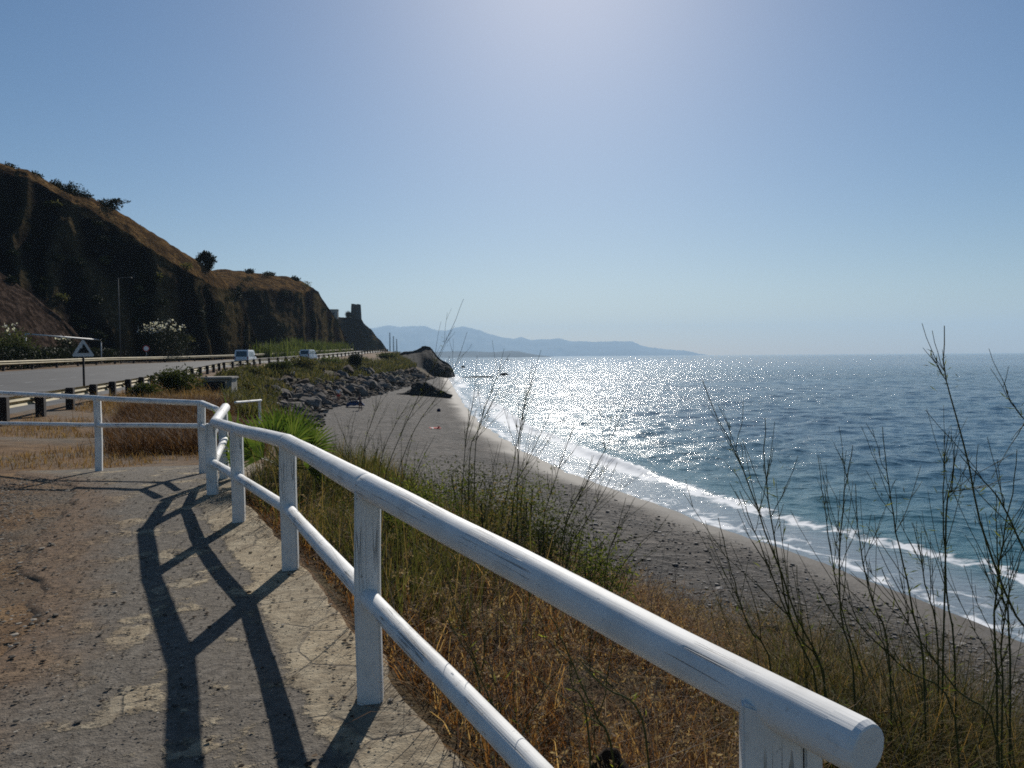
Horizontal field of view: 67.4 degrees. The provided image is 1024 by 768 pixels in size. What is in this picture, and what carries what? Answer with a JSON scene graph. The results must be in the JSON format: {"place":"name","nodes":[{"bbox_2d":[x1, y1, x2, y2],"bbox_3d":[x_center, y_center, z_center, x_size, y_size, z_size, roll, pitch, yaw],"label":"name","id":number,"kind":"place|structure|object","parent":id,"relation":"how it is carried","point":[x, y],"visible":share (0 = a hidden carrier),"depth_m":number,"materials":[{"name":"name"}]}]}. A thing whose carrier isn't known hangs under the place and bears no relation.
{"place":"outdoors","nodes":[
{"label":"outdoors","id":0,"kind":"place"},
{"bbox_2d":[0,273,94,362],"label":"talus slope","id":1,"kind":"structure","parent":0,"point":[27,311],"depth_m":85.16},
{"bbox_2d":[6,274,17,284],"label":"cliff shrub","id":2,"kind":"object","parent":1,"relation":"on","point":[11,278],"visible":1,"depth_m":86.49,"materials":[{"name":"green plant"}]},
{"bbox_2d":[0,474,190,767],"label":"gravel","id":3,"kind":"structure","parent":0,"point":[34,617],"depth_m":7.33,"materials":[{"name":"grey gravel"}]},
{"bbox_2d":[0,373,246,469],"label":"dry grass","id":4,"kind":"structure","parent":0,"point":[203,393],"depth_m":19.75,"materials":[{"name":"brown plant"}]},
{"bbox_2d":[0,163,259,361],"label":"hillside","id":5,"kind":"structure","parent":0,"point":[140,255],"depth_m":110.11,"materials":[{"name":"brown stone"}]},
{"bbox_2d":[49,178,64,189],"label":"crest shrub","id":6,"kind":"object","parent":5,"relation":"on","point":[57,184],"visible":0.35,"depth_m":115.65,"materials":[{"name":"green plant"}]},
{"bbox_2d":[53,293,69,302],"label":"cliff shrub","id":7,"kind":"object","parent":5,"relation":"on","point":[61,297],"visible":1,"depth_m":97.51,"materials":[{"name":"green plant"}]},
{"bbox_2d":[59,181,89,195],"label":"crest shrub","id":8,"kind":"object","parent":5,"relation":"on","point":[70,187],"visible":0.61,"depth_m":116.43,"materials":[{"name":"green plant"}]},
{"bbox_2d":[68,256,87,266],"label":"cliff shrub","id":9,"kind":"object","parent":5,"relation":"on","point":[78,263],"visible":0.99,"depth_m":104.22,"materials":[{"name":"green plant"}]},
{"bbox_2d":[72,190,94,198],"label":"crest shrub","id":10,"kind":"object","parent":5,"relation":"on","point":[89,196],"visible":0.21,"depth_m":117.20,"materials":[{"name":"green plant"}]},
{"bbox_2d":[90,295,104,304],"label":"cliff shrub","id":11,"kind":"object","parent":5,"relation":"on","point":[97,298],"visible":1,"depth_m":102.86,"materials":[{"name":"green plant"}]},
{"bbox_2d":[95,331,107,341],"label":"cliff shrub","id":12,"kind":"object","parent":5,"relation":"on","point":[101,335],"visible":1,"depth_m":85.61,"materials":[{"name":"green plant"}]},
{"bbox_2d":[96,198,123,209],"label":"crest shrub","id":13,"kind":"object","parent":5,"relation":"on","point":[111,205],"visible":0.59,"depth_m":119.00,"materials":[{"name":"green plant"}]},
{"bbox_2d":[105,198,130,204],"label":"cliff shrub","id":14,"kind":"object","parent":5,"relation":"on","point":[117,200],"visible":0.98,"depth_m":118.90,"materials":[{"name":"green plant"}]},
{"bbox_2d":[179,262,192,269],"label":"cliff shrub","id":15,"kind":"object","parent":5,"relation":"on","point":[187,266],"visible":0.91,"depth_m":122.48,"materials":[{"name":"green plant"}]},
{"bbox_2d":[195,250,216,270],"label":"tree","id":16,"kind":"object","parent":5,"relation":"on","point":[206,259],"visible":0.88,"depth_m":132.93,"materials":[{"name":"green plant"}]},
{"bbox_2d":[78,394,269,456],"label":"dry grass","id":17,"kind":"structure","parent":0,"point":[156,439],"depth_m":17.66,"materials":[{"name":"brown plant"}]},
{"bbox_2d":[0,351,351,371],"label":"ground","id":18,"kind":"structure","parent":0,"point":[66,366],"depth_m":79.88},
{"bbox_2d":[0,323,47,368],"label":"oleander","id":19,"kind":"object","parent":18,"relation":"on","point":[17,342],"visible":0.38,"depth_m":69.77,"materials":[{"name":"green plant"}]},
{"bbox_2d":[0,346,124,369],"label":"hedge","id":20,"kind":"object","parent":18,"relation":"on","point":[13,353],"visible":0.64,"depth_m":73.17,"materials":[{"name":"green plant"}]},
{"bbox_2d":[25,333,101,366],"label":"pipe frame","id":21,"kind":"object","parent":18,"relation":"on","point":[67,337],"visible":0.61,"depth_m":79.68,"materials":[{"name":"white metal"}]},
{"bbox_2d":[47,335,80,355],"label":"oleander","id":22,"kind":"object","parent":18,"relation":"on","point":[65,342],"visible":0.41,"depth_m":81.62,"materials":[{"name":"green plant"}]},
{"bbox_2d":[118,277,131,363],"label":"street lamp","id":23,"kind":"object","parent":18,"relation":"on","point":[119,318],"visible":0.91,"depth_m":90.72,"materials":[{"name":"metal"}]},
{"bbox_2d":[136,319,198,361],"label":"oleander","id":24,"kind":"object","parent":18,"relation":"on","point":[170,339],"visible":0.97,"depth_m":109.08,"materials":[{"name":"green plant"}]},
{"bbox_2d":[0,349,352,370],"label":"guard rail","id":25,"kind":"object","parent":18,"relation":"on","point":[32,362],"visible":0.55,"depth_m":83.39,"materials":[{"name":"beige metal"}]},
{"bbox_2d":[249,335,353,357],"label":"reeds","id":26,"kind":"object","parent":18,"relation":"on","point":[292,346],"visible":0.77,"depth_m":172.63,"materials":[{"name":"green plant"}]},
{"bbox_2d":[0,351,381,413],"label":"road","id":27,"kind":"structure","parent":0,"point":[43,381],"depth_m":57.48,"materials":[{"name":"grey asphalt"}]},
{"bbox_2d":[234,350,256,364],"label":"van","id":28,"kind":"object","parent":27,"relation":"on","point":[240,355],"visible":0.7,"depth_m":101.58,"materials":[{"name":"white paint"}]},
{"bbox_2d":[299,350,317,359],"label":"van","id":29,"kind":"object","parent":27,"relation":"on","point":[309,353],"visible":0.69,"depth_m":132.77,"materials":[{"name":"white paint"}]},
{"bbox_2d":[0,464,465,767],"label":"path","id":30,"kind":"structure","parent":0,"point":[133,752],"depth_m":4.27,"materials":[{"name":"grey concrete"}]},
{"bbox_2d":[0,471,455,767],"bbox_3d":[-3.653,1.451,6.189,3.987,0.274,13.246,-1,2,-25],"label":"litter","id":31,"kind":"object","parent":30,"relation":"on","point":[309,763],"visible":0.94,"depth_m":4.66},
{"bbox_2d":[0,351,465,766],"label":"verge","id":32,"kind":"structure","parent":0,"point":[15,443],"depth_m":10.37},
{"bbox_2d":[72,340,93,394],"bbox_3d":[-18.979,-0.520,34.032,0.836,2.866,0.114,-2,2,-29],"label":"warning sign","id":33,"kind":"object","parent":32,"relation":"on","point":[82,350],"visible":0.88,"depth_m":33.98,"materials":[{"name":"white metal"}]},
{"bbox_2d":[0,391,218,473],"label":"white railing","id":34,"kind":"object","parent":32,"relation":"on","point":[98,425],"visible":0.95,"depth_m":11.92,"materials":[{"name":"white wood"}]},
{"bbox_2d":[126,381,164,397],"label":"bush","id":35,"kind":"object","parent":32,"relation":"on","point":[138,388],"visible":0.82,"depth_m":35.59,"materials":[{"name":"green plant"}]},
{"bbox_2d":[147,363,207,394],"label":"bush","id":36,"kind":"object","parent":32,"relation":"on","point":[171,380],"visible":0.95,"depth_m":39.43,"materials":[{"name":"green plant"}]},
{"bbox_2d":[0,349,387,425],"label":"guard rail","id":37,"kind":"object","parent":32,"relation":"on","point":[7,404],"visible":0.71,"depth_m":32.03,"materials":[{"name":"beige metal"}]},
{"bbox_2d":[204,396,251,463],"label":"palm shoot","id":38,"kind":"object","parent":32,"relation":"on","point":[230,420],"visible":0.26,"depth_m":9.94,"materials":[{"name":"green plant"}]},
{"bbox_2d":[234,399,261,455],"bbox_3d":[-4.762,0.927,13.941,0.056,1.312,1.434,0,2,-1],"label":"stair handrail","id":39,"kind":"object","parent":32,"relation":"on","point":[249,401],"visible":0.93,"depth_m":14.40,"materials":[{"name":"white metal"}]},
{"bbox_2d":[205,403,883,767],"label":"white railing","id":40,"kind":"object","parent":32,"relation":"on","point":[784,723],"visible":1,"depth_m":2.42,"materials":[{"name":"white wood"}]},
{"bbox_2d":[211,269,349,347],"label":"hillside","id":41,"kind":"structure","parent":0,"point":[298,313],"depth_m":207.49,"materials":[{"name":"brown stone"}]},
{"bbox_2d":[336,317,386,350],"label":"hillside","id":42,"kind":"structure","parent":0,"point":[359,334],"depth_m":448.62,"materials":[{"name":"grey stone"}]},
{"bbox_2d":[330,309,338,318],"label":"stone house","id":43,"kind":"structure","parent":42,"relation":"on","point":[335,312],"depth_m":448.48,"materials":[{"name":"grey concrete"}]},
{"bbox_2d":[351,304,361,318],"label":"watchtower","id":44,"kind":"structure","parent":42,"relation":"on","point":[356,310],"depth_m":458.43,"materials":[{"name":"grey stone"}]},
{"bbox_2d":[399,351,550,357],"bbox_3d":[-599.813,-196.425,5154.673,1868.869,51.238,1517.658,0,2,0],"label":"coastal hills","id":45,"kind":"structure","parent":0,"point":[467,354],"depth_m":4775.84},
{"bbox_2d":[0,0,1023,354],"label":"sky","id":46,"kind":"structure","parent":0,"point":[708,177],"materials":[{"name":"blue"}]},
{"bbox_2d":[370,325,705,355],"bbox_3d":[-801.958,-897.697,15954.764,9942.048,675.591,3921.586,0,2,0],"label":"mountains","id":47,"kind":"structure","parent":0,"point":[410,338],"depth_m":15124.89,"materials":[{"name":"blue stone"}]},
{"bbox_2d":[222,357,1021,767],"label":"bank","id":48,"kind":"structure","parent":0,"point":[415,707],"depth_m":4.28,"materials":[{"name":"brown plant"}]},
{"bbox_2d":[201,376,238,392],"bbox_3d":[-17.127,0.047,45.109,1.724,0.965,1.900,-1,2,-8],"label":"concrete culvert","id":49,"kind":"object","parent":48,"relation":"on","point":[217,381],"visible":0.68,"depth_m":44.35,"materials":[{"name":"grey concrete"}]},
{"bbox_2d":[215,367,240,375],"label":"roadside shrub","id":50,"kind":"object","parent":48,"relation":"on","point":[236,372],"visible":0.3,"depth_m":65.39,"materials":[{"name":"green plant"}]},
{"bbox_2d":[237,380,257,391],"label":"roadside shrub","id":51,"kind":"object","parent":48,"relation":"on","point":[244,383],"visible":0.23,"depth_m":55.83,"materials":[{"name":"green plant"}]},
{"bbox_2d":[233,365,270,375],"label":"roadside shrub","id":52,"kind":"object","parent":48,"relation":"on","point":[260,370],"visible":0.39,"depth_m":81.48,"materials":[{"name":"green plant"}]},
{"bbox_2d":[261,359,296,369],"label":"roadside shrub","id":53,"kind":"object","parent":48,"relation":"on","point":[287,364],"visible":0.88,"depth_m":94.37,"materials":[{"name":"green plant"}]},
{"bbox_2d":[222,400,338,486],"bbox_3d":[-2.862,0.876,9.622,1.463,1.330,0.729,0,2,0],"label":"fan palm","id":54,"kind":"object","parent":48,"relation":"on","point":[293,427],"visible":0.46,"depth_m":9.55,"materials":[{"name":"green plant"}]},
{"bbox_2d":[285,356,317,367],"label":"roadside shrub","id":55,"kind":"object","parent":48,"relation":"on","point":[301,361],"visible":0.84,"depth_m":109.06,"materials":[{"name":"green plant"}]},
{"bbox_2d":[302,383,312,391],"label":"boulder","id":56,"kind":"object","parent":48,"relation":"on","point":[308,386],"visible":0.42,"depth_m":85.64,"materials":[{"name":"grey stone"}]},
{"bbox_2d":[299,396,319,408],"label":"boulder","id":57,"kind":"object","parent":48,"relation":"on","point":[313,402],"visible":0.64,"depth_m":72.63,"materials":[{"name":"grey stone"}]},
{"bbox_2d":[208,350,417,471],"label":"bank grass","id":58,"kind":"structure","parent":48,"relation":"on","point":[267,398],"depth_m":78.35,"materials":[{"name":"green plant"}]},
{"bbox_2d":[314,355,341,363],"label":"roadside shrub","id":59,"kind":"object","parent":48,"relation":"on","point":[321,360],"visible":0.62,"depth_m":127.33,"materials":[{"name":"green plant"}]},
{"bbox_2d":[297,449,378,509],"bbox_3d":[-2.374,1.277,10.024,1.300,1.058,1.402,1,3,39],"label":"shrub","id":60,"kind":"object","parent":48,"relation":"on","point":[338,484],"visible":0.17,"depth_m":9.95,"materials":[{"name":"green plant"}]},
{"bbox_2d":[248,363,436,426],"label":"rubble","id":61,"kind":"object","parent":48,"relation":"on","point":[285,401],"visible":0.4,"depth_m":91.18,"materials":[{"name":"grey stone"}]},
{"bbox_2d":[339,384,351,395],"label":"boulder","id":62,"kind":"object","parent":48,"relation":"on","point":[346,391],"visible":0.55,"depth_m":97.40,"materials":[{"name":"grey stone"}]},
{"bbox_2d":[341,364,353,373],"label":"boulder","id":63,"kind":"object","parent":48,"relation":"on","point":[348,367],"visible":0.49,"depth_m":122.40,"materials":[{"name":"grey stone"}]},
{"bbox_2d":[347,352,363,366],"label":"roadside shrub","id":64,"kind":"object","parent":48,"relation":"on","point":[355,359],"visible":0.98,"depth_m":134.43,"materials":[{"name":"green plant"}]},
{"bbox_2d":[355,389,367,396],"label":"boulder","id":65,"kind":"object","parent":48,"relation":"on","point":[362,392],"visible":0.67,"depth_m":102.27,"materials":[{"name":"grey stone"}]},
{"bbox_2d":[331,381,414,519],"bbox_3d":[-1.492,0.902,8.321,0.698,1.907,1.024,-2,3,-34],"label":"fennel","id":66,"kind":"object","parent":48,"relation":"on","point":[348,456],"visible":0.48,"depth_m":8.47,"materials":[{"name":"green plant"}]},
{"bbox_2d":[368,379,377,387],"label":"boulder","id":67,"kind":"object","parent":48,"relation":"on","point":[371,381],"visible":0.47,"depth_m":117.72,"materials":[{"name":"grey stone"}]},
{"bbox_2d":[377,381,388,388],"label":"boulder","id":68,"kind":"object","parent":48,"relation":"on","point":[383,384],"visible":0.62,"depth_m":121.26,"materials":[{"name":"grey stone"}]},
{"bbox_2d":[376,352,396,358],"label":"roadside shrub","id":69,"kind":"object","parent":48,"relation":"on","point":[384,355],"visible":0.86,"depth_m":188.85,"materials":[{"name":"green plant"}]},
{"bbox_2d":[338,468,441,561],"bbox_3d":[-1.010,1.259,6.627,0.969,1.050,0.895,0,2,0],"label":"shrub","id":70,"kind":"object","parent":48,"relation":"on","point":[384,514],"visible":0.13,"depth_m":6.65,"materials":[{"name":"green plant"}]},
{"bbox_2d":[387,375,395,383],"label":"boulder","id":71,"kind":"object","parent":48,"relation":"on","point":[391,379],"visible":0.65,"depth_m":134.73,"materials":[{"name":"grey stone"}]},
{"bbox_2d":[381,301,470,537],"bbox_3d":[-0.793,0.486,7.824,1.118,2.638,0.523,1,2,34],"label":"fennel","id":72,"kind":"object","parent":48,"relation":"on","point":[444,341],"visible":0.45,"depth_m":7.75,"materials":[{"name":"green plant"}]},
{"bbox_2d":[244,424,625,661],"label":"green grass","id":73,"kind":"structure","parent":48,"relation":"on","point":[415,571],"depth_m":6.30,"materials":[{"name":"plant"}]},
{"bbox_2d":[381,452,490,550],"bbox_3d":[-0.811,1.262,7.692,1.206,1.240,1.222,0,2,0],"label":"shrub","id":74,"kind":"object","parent":48,"relation":"on","point":[431,493],"visible":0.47,"depth_m":7.61,"materials":[{"name":"green plant"}]},
{"bbox_2d":[421,453,505,516],"bbox_3d":[-0.716,1.648,11.625,1.480,1.280,1.341,2,3,43],"label":"shrub","id":75,"kind":"object","parent":48,"relation":"on","point":[465,481],"visible":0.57,"depth_m":11.54,"materials":[{"name":"green plant"}]},
{"bbox_2d":[414,341,515,569],"bbox_3d":[-0.437,0.777,7.153,1.045,2.369,0.416,0,2,11],"label":"fennel","id":76,"kind":"object","parent":48,"relation":"on","point":[476,438],"visible":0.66,"depth_m":7.16,"materials":[{"name":"green plant"}]},
{"bbox_2d":[436,541,560,763],"bbox_3d":[-0.062,1.117,3.148,0.512,1.077,0.213,-1,2,-9],"label":"fennel","id":77,"kind":"object","parent":48,"relation":"on","point":[476,668],"visible":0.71,"depth_m":3.14,"materials":[{"name":"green plant"}]},
{"bbox_2d":[445,463,556,551],"bbox_3d":[-0.144,1.409,7.699,1.183,1.263,1.495,0,2,0],"label":"shrub","id":78,"kind":"object","parent":48,"relation":"on","point":[495,514],"visible":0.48,"depth_m":7.57,"materials":[{"name":"green plant"}]},
{"bbox_2d":[476,351,563,546],"bbox_3d":[0.115,0.830,6.820,0.629,2.261,0.699,1,3,40],"label":"fennel","id":79,"kind":"object","parent":48,"relation":"on","point":[521,425],"visible":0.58,"depth_m":6.80,"materials":[{"name":"green plant"}]},
{"bbox_2d":[472,461,584,545],"bbox_3d":[0.222,1.677,9.999,1.470,1.282,1.533,0,2,0],"label":"shrub","id":80,"kind":"object","parent":48,"relation":"on","point":[531,495],"visible":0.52,"depth_m":10.08,"materials":[{"name":"green plant"}]},
{"bbox_2d":[504,477,605,569],"bbox_3d":[0.384,1.546,7.579,1.162,1.231,1.089,-2,2,-28],"label":"shrub","id":81,"kind":"object","parent":48,"relation":"on","point":[549,532],"visible":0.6,"depth_m":7.42,"materials":[{"name":"green plant"}]},
{"bbox_2d":[487,400,638,614],"bbox_3d":[0.420,1.048,6.104,0.874,1.923,0.992,-2,3,-40],"label":"fennel","id":82,"kind":"object","parent":48,"relation":"on","point":[566,521],"visible":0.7,"depth_m":6.12,"materials":[{"name":"green plant"}]},
{"bbox_2d":[517,582,649,767],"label":"fennel","id":83,"kind":"object","parent":48,"relation":"on","point":[600,723],"visible":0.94,"depth_m":2.58,"materials":[{"name":"brown plant"}]},
{"bbox_2d":[532,526,644,603],"bbox_3d":[0.628,1.700,6.699,1.023,0.969,0.931,0,2,0],"label":"shrub","id":84,"kind":"object","parent":48,"relation":"on","point":[591,568],"visible":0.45,"depth_m":6.66,"materials":[{"name":"green plant"}]},
{"bbox_2d":[591,747,628,767],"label":"stone","id":85,"kind":"object","parent":48,"relation":"on","point":[605,755],"visible":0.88,"depth_m":2.75,"materials":[{"name":"grey stone"}]},
{"bbox_2d":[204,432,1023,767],"bbox_3d":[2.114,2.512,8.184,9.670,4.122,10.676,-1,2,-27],"label":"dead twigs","id":86,"kind":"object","parent":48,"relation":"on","point":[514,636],"visible":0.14,"depth_m":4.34,"materials":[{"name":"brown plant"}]},
{"bbox_2d":[556,496,675,654],"bbox_3d":[0.728,1.372,5.382,0.827,1.254,0.643,0,2,9],"label":"fennel","id":87,"kind":"object","parent":48,"relation":"on","point":[600,544],"visible":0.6,"depth_m":5.37,"materials":[{"name":"green plant"}]},
{"bbox_2d":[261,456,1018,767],"bbox_3d":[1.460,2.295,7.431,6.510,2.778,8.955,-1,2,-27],"label":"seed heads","id":88,"kind":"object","parent":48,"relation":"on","point":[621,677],"visible":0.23,"depth_m":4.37,"materials":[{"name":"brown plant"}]},
{"bbox_2d":[685,609,788,640],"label":"dry grass","id":89,"kind":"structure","parent":48,"relation":"on","point":[777,628],"depth_m":9.79,"materials":[{"name":"brown plant"}]},
{"bbox_2d":[710,628,801,655],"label":"dry grass","id":90,"kind":"structure","parent":48,"relation":"on","point":[768,637],"depth_m":9.26,"materials":[{"name":"brown plant"}]},
{"bbox_2d":[684,380,884,767],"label":"fennel","id":91,"kind":"object","parent":48,"relation":"on","point":[803,644],"visible":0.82,"depth_m":3.42,"materials":[{"name":"green plant"}]},
{"bbox_2d":[552,561,1023,767],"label":"green grass","id":92,"kind":"structure","parent":48,"relation":"on","point":[815,644],"depth_m":5.72,"materials":[{"name":"plant"}]},
{"bbox_2d":[636,583,1023,767],"bbox_3d":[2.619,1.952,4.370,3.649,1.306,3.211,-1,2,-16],"label":"scrub","id":93,"kind":"object","parent":48,"relation":"on","point":[950,697],"visible":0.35,"depth_m":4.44,"materials":[{"name":"plant"}]},
{"bbox_2d":[813,423,946,767],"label":"fennel","id":94,"kind":"object","parent":48,"relation":"on","point":[881,620],"visible":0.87,"depth_m":3.76,"materials":[{"name":"green plant"}]},
{"bbox_2d":[790,458,1023,767],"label":"fennel","id":95,"kind":"object","parent":48,"relation":"on","point":[984,720],"visible":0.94,"depth_m":3.28,"materials":[{"name":"green plant"}]},
{"bbox_2d":[895,405,1020,767],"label":"fennel","id":96,"kind":"object","parent":48,"relation":"on","point":[945,539],"visible":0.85,"depth_m":4.02,"materials":[{"name":"green plant"}]},
{"bbox_2d":[922,324,1023,767],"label":"fennel","id":97,"kind":"object","parent":48,"relation":"on","point":[985,538],"visible":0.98,"depth_m":3.12,"materials":[{"name":"green plant"}]},
{"bbox_2d":[930,449,1023,767],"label":"fennel","id":98,"kind":"object","parent":48,"relation":"on","point":[1006,604],"visible":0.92,"depth_m":3.49,"materials":[{"name":"green plant"}]},
{"bbox_2d":[316,376,1023,729],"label":"beach","id":99,"kind":"structure","parent":0,"point":[446,440],"depth_m":25.05,"materials":[{"name":"grey sand"}]},
{"bbox_2d":[345,400,364,406],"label":"beach shelter","id":100,"kind":"object","parent":99,"relation":"on","point":[353,403],"visible":0.8,"depth_m":81.80,"materials":[{"name":"blue fabric"}]},
{"bbox_2d":[397,391,421,395],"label":"rock","id":101,"kind":"object","parent":99,"relation":"on","point":[415,393],"visible":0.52,"depth_m":110.81,"materials":[{"name":"grey stone"}]},
{"bbox_2d":[395,346,454,377],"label":"headland","id":102,"kind":"structure","parent":99,"relation":"on","point":[422,357],"depth_m":221.12,"materials":[{"name":"grey stone"}]},
{"bbox_2d":[407,381,446,396],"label":"rock","id":103,"kind":"object","parent":99,"relation":"on","point":[418,385],"visible":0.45,"depth_m":111.10,"materials":[{"name":"grey stone"}]},
{"bbox_2d":[434,363,452,376],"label":"rock","id":104,"kind":"object","parent":99,"relation":"on","point":[440,370],"visible":0.75,"depth_m":220.56,"materials":[{"name":"grey stone"}]},
{"bbox_2d":[399,478,1023,723],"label":"pebbles","id":105,"kind":"object","parent":99,"relation":"on","point":[831,603],"visible":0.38,"depth_m":18.27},
{"bbox_2d":[440,353,1023,642],"bbox_3d":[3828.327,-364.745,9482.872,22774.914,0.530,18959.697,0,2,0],"label":"sea","id":106,"kind":"structure","parent":0,"point":[668,438],"depth_m":54.66,"materials":[{"name":"liquid"}]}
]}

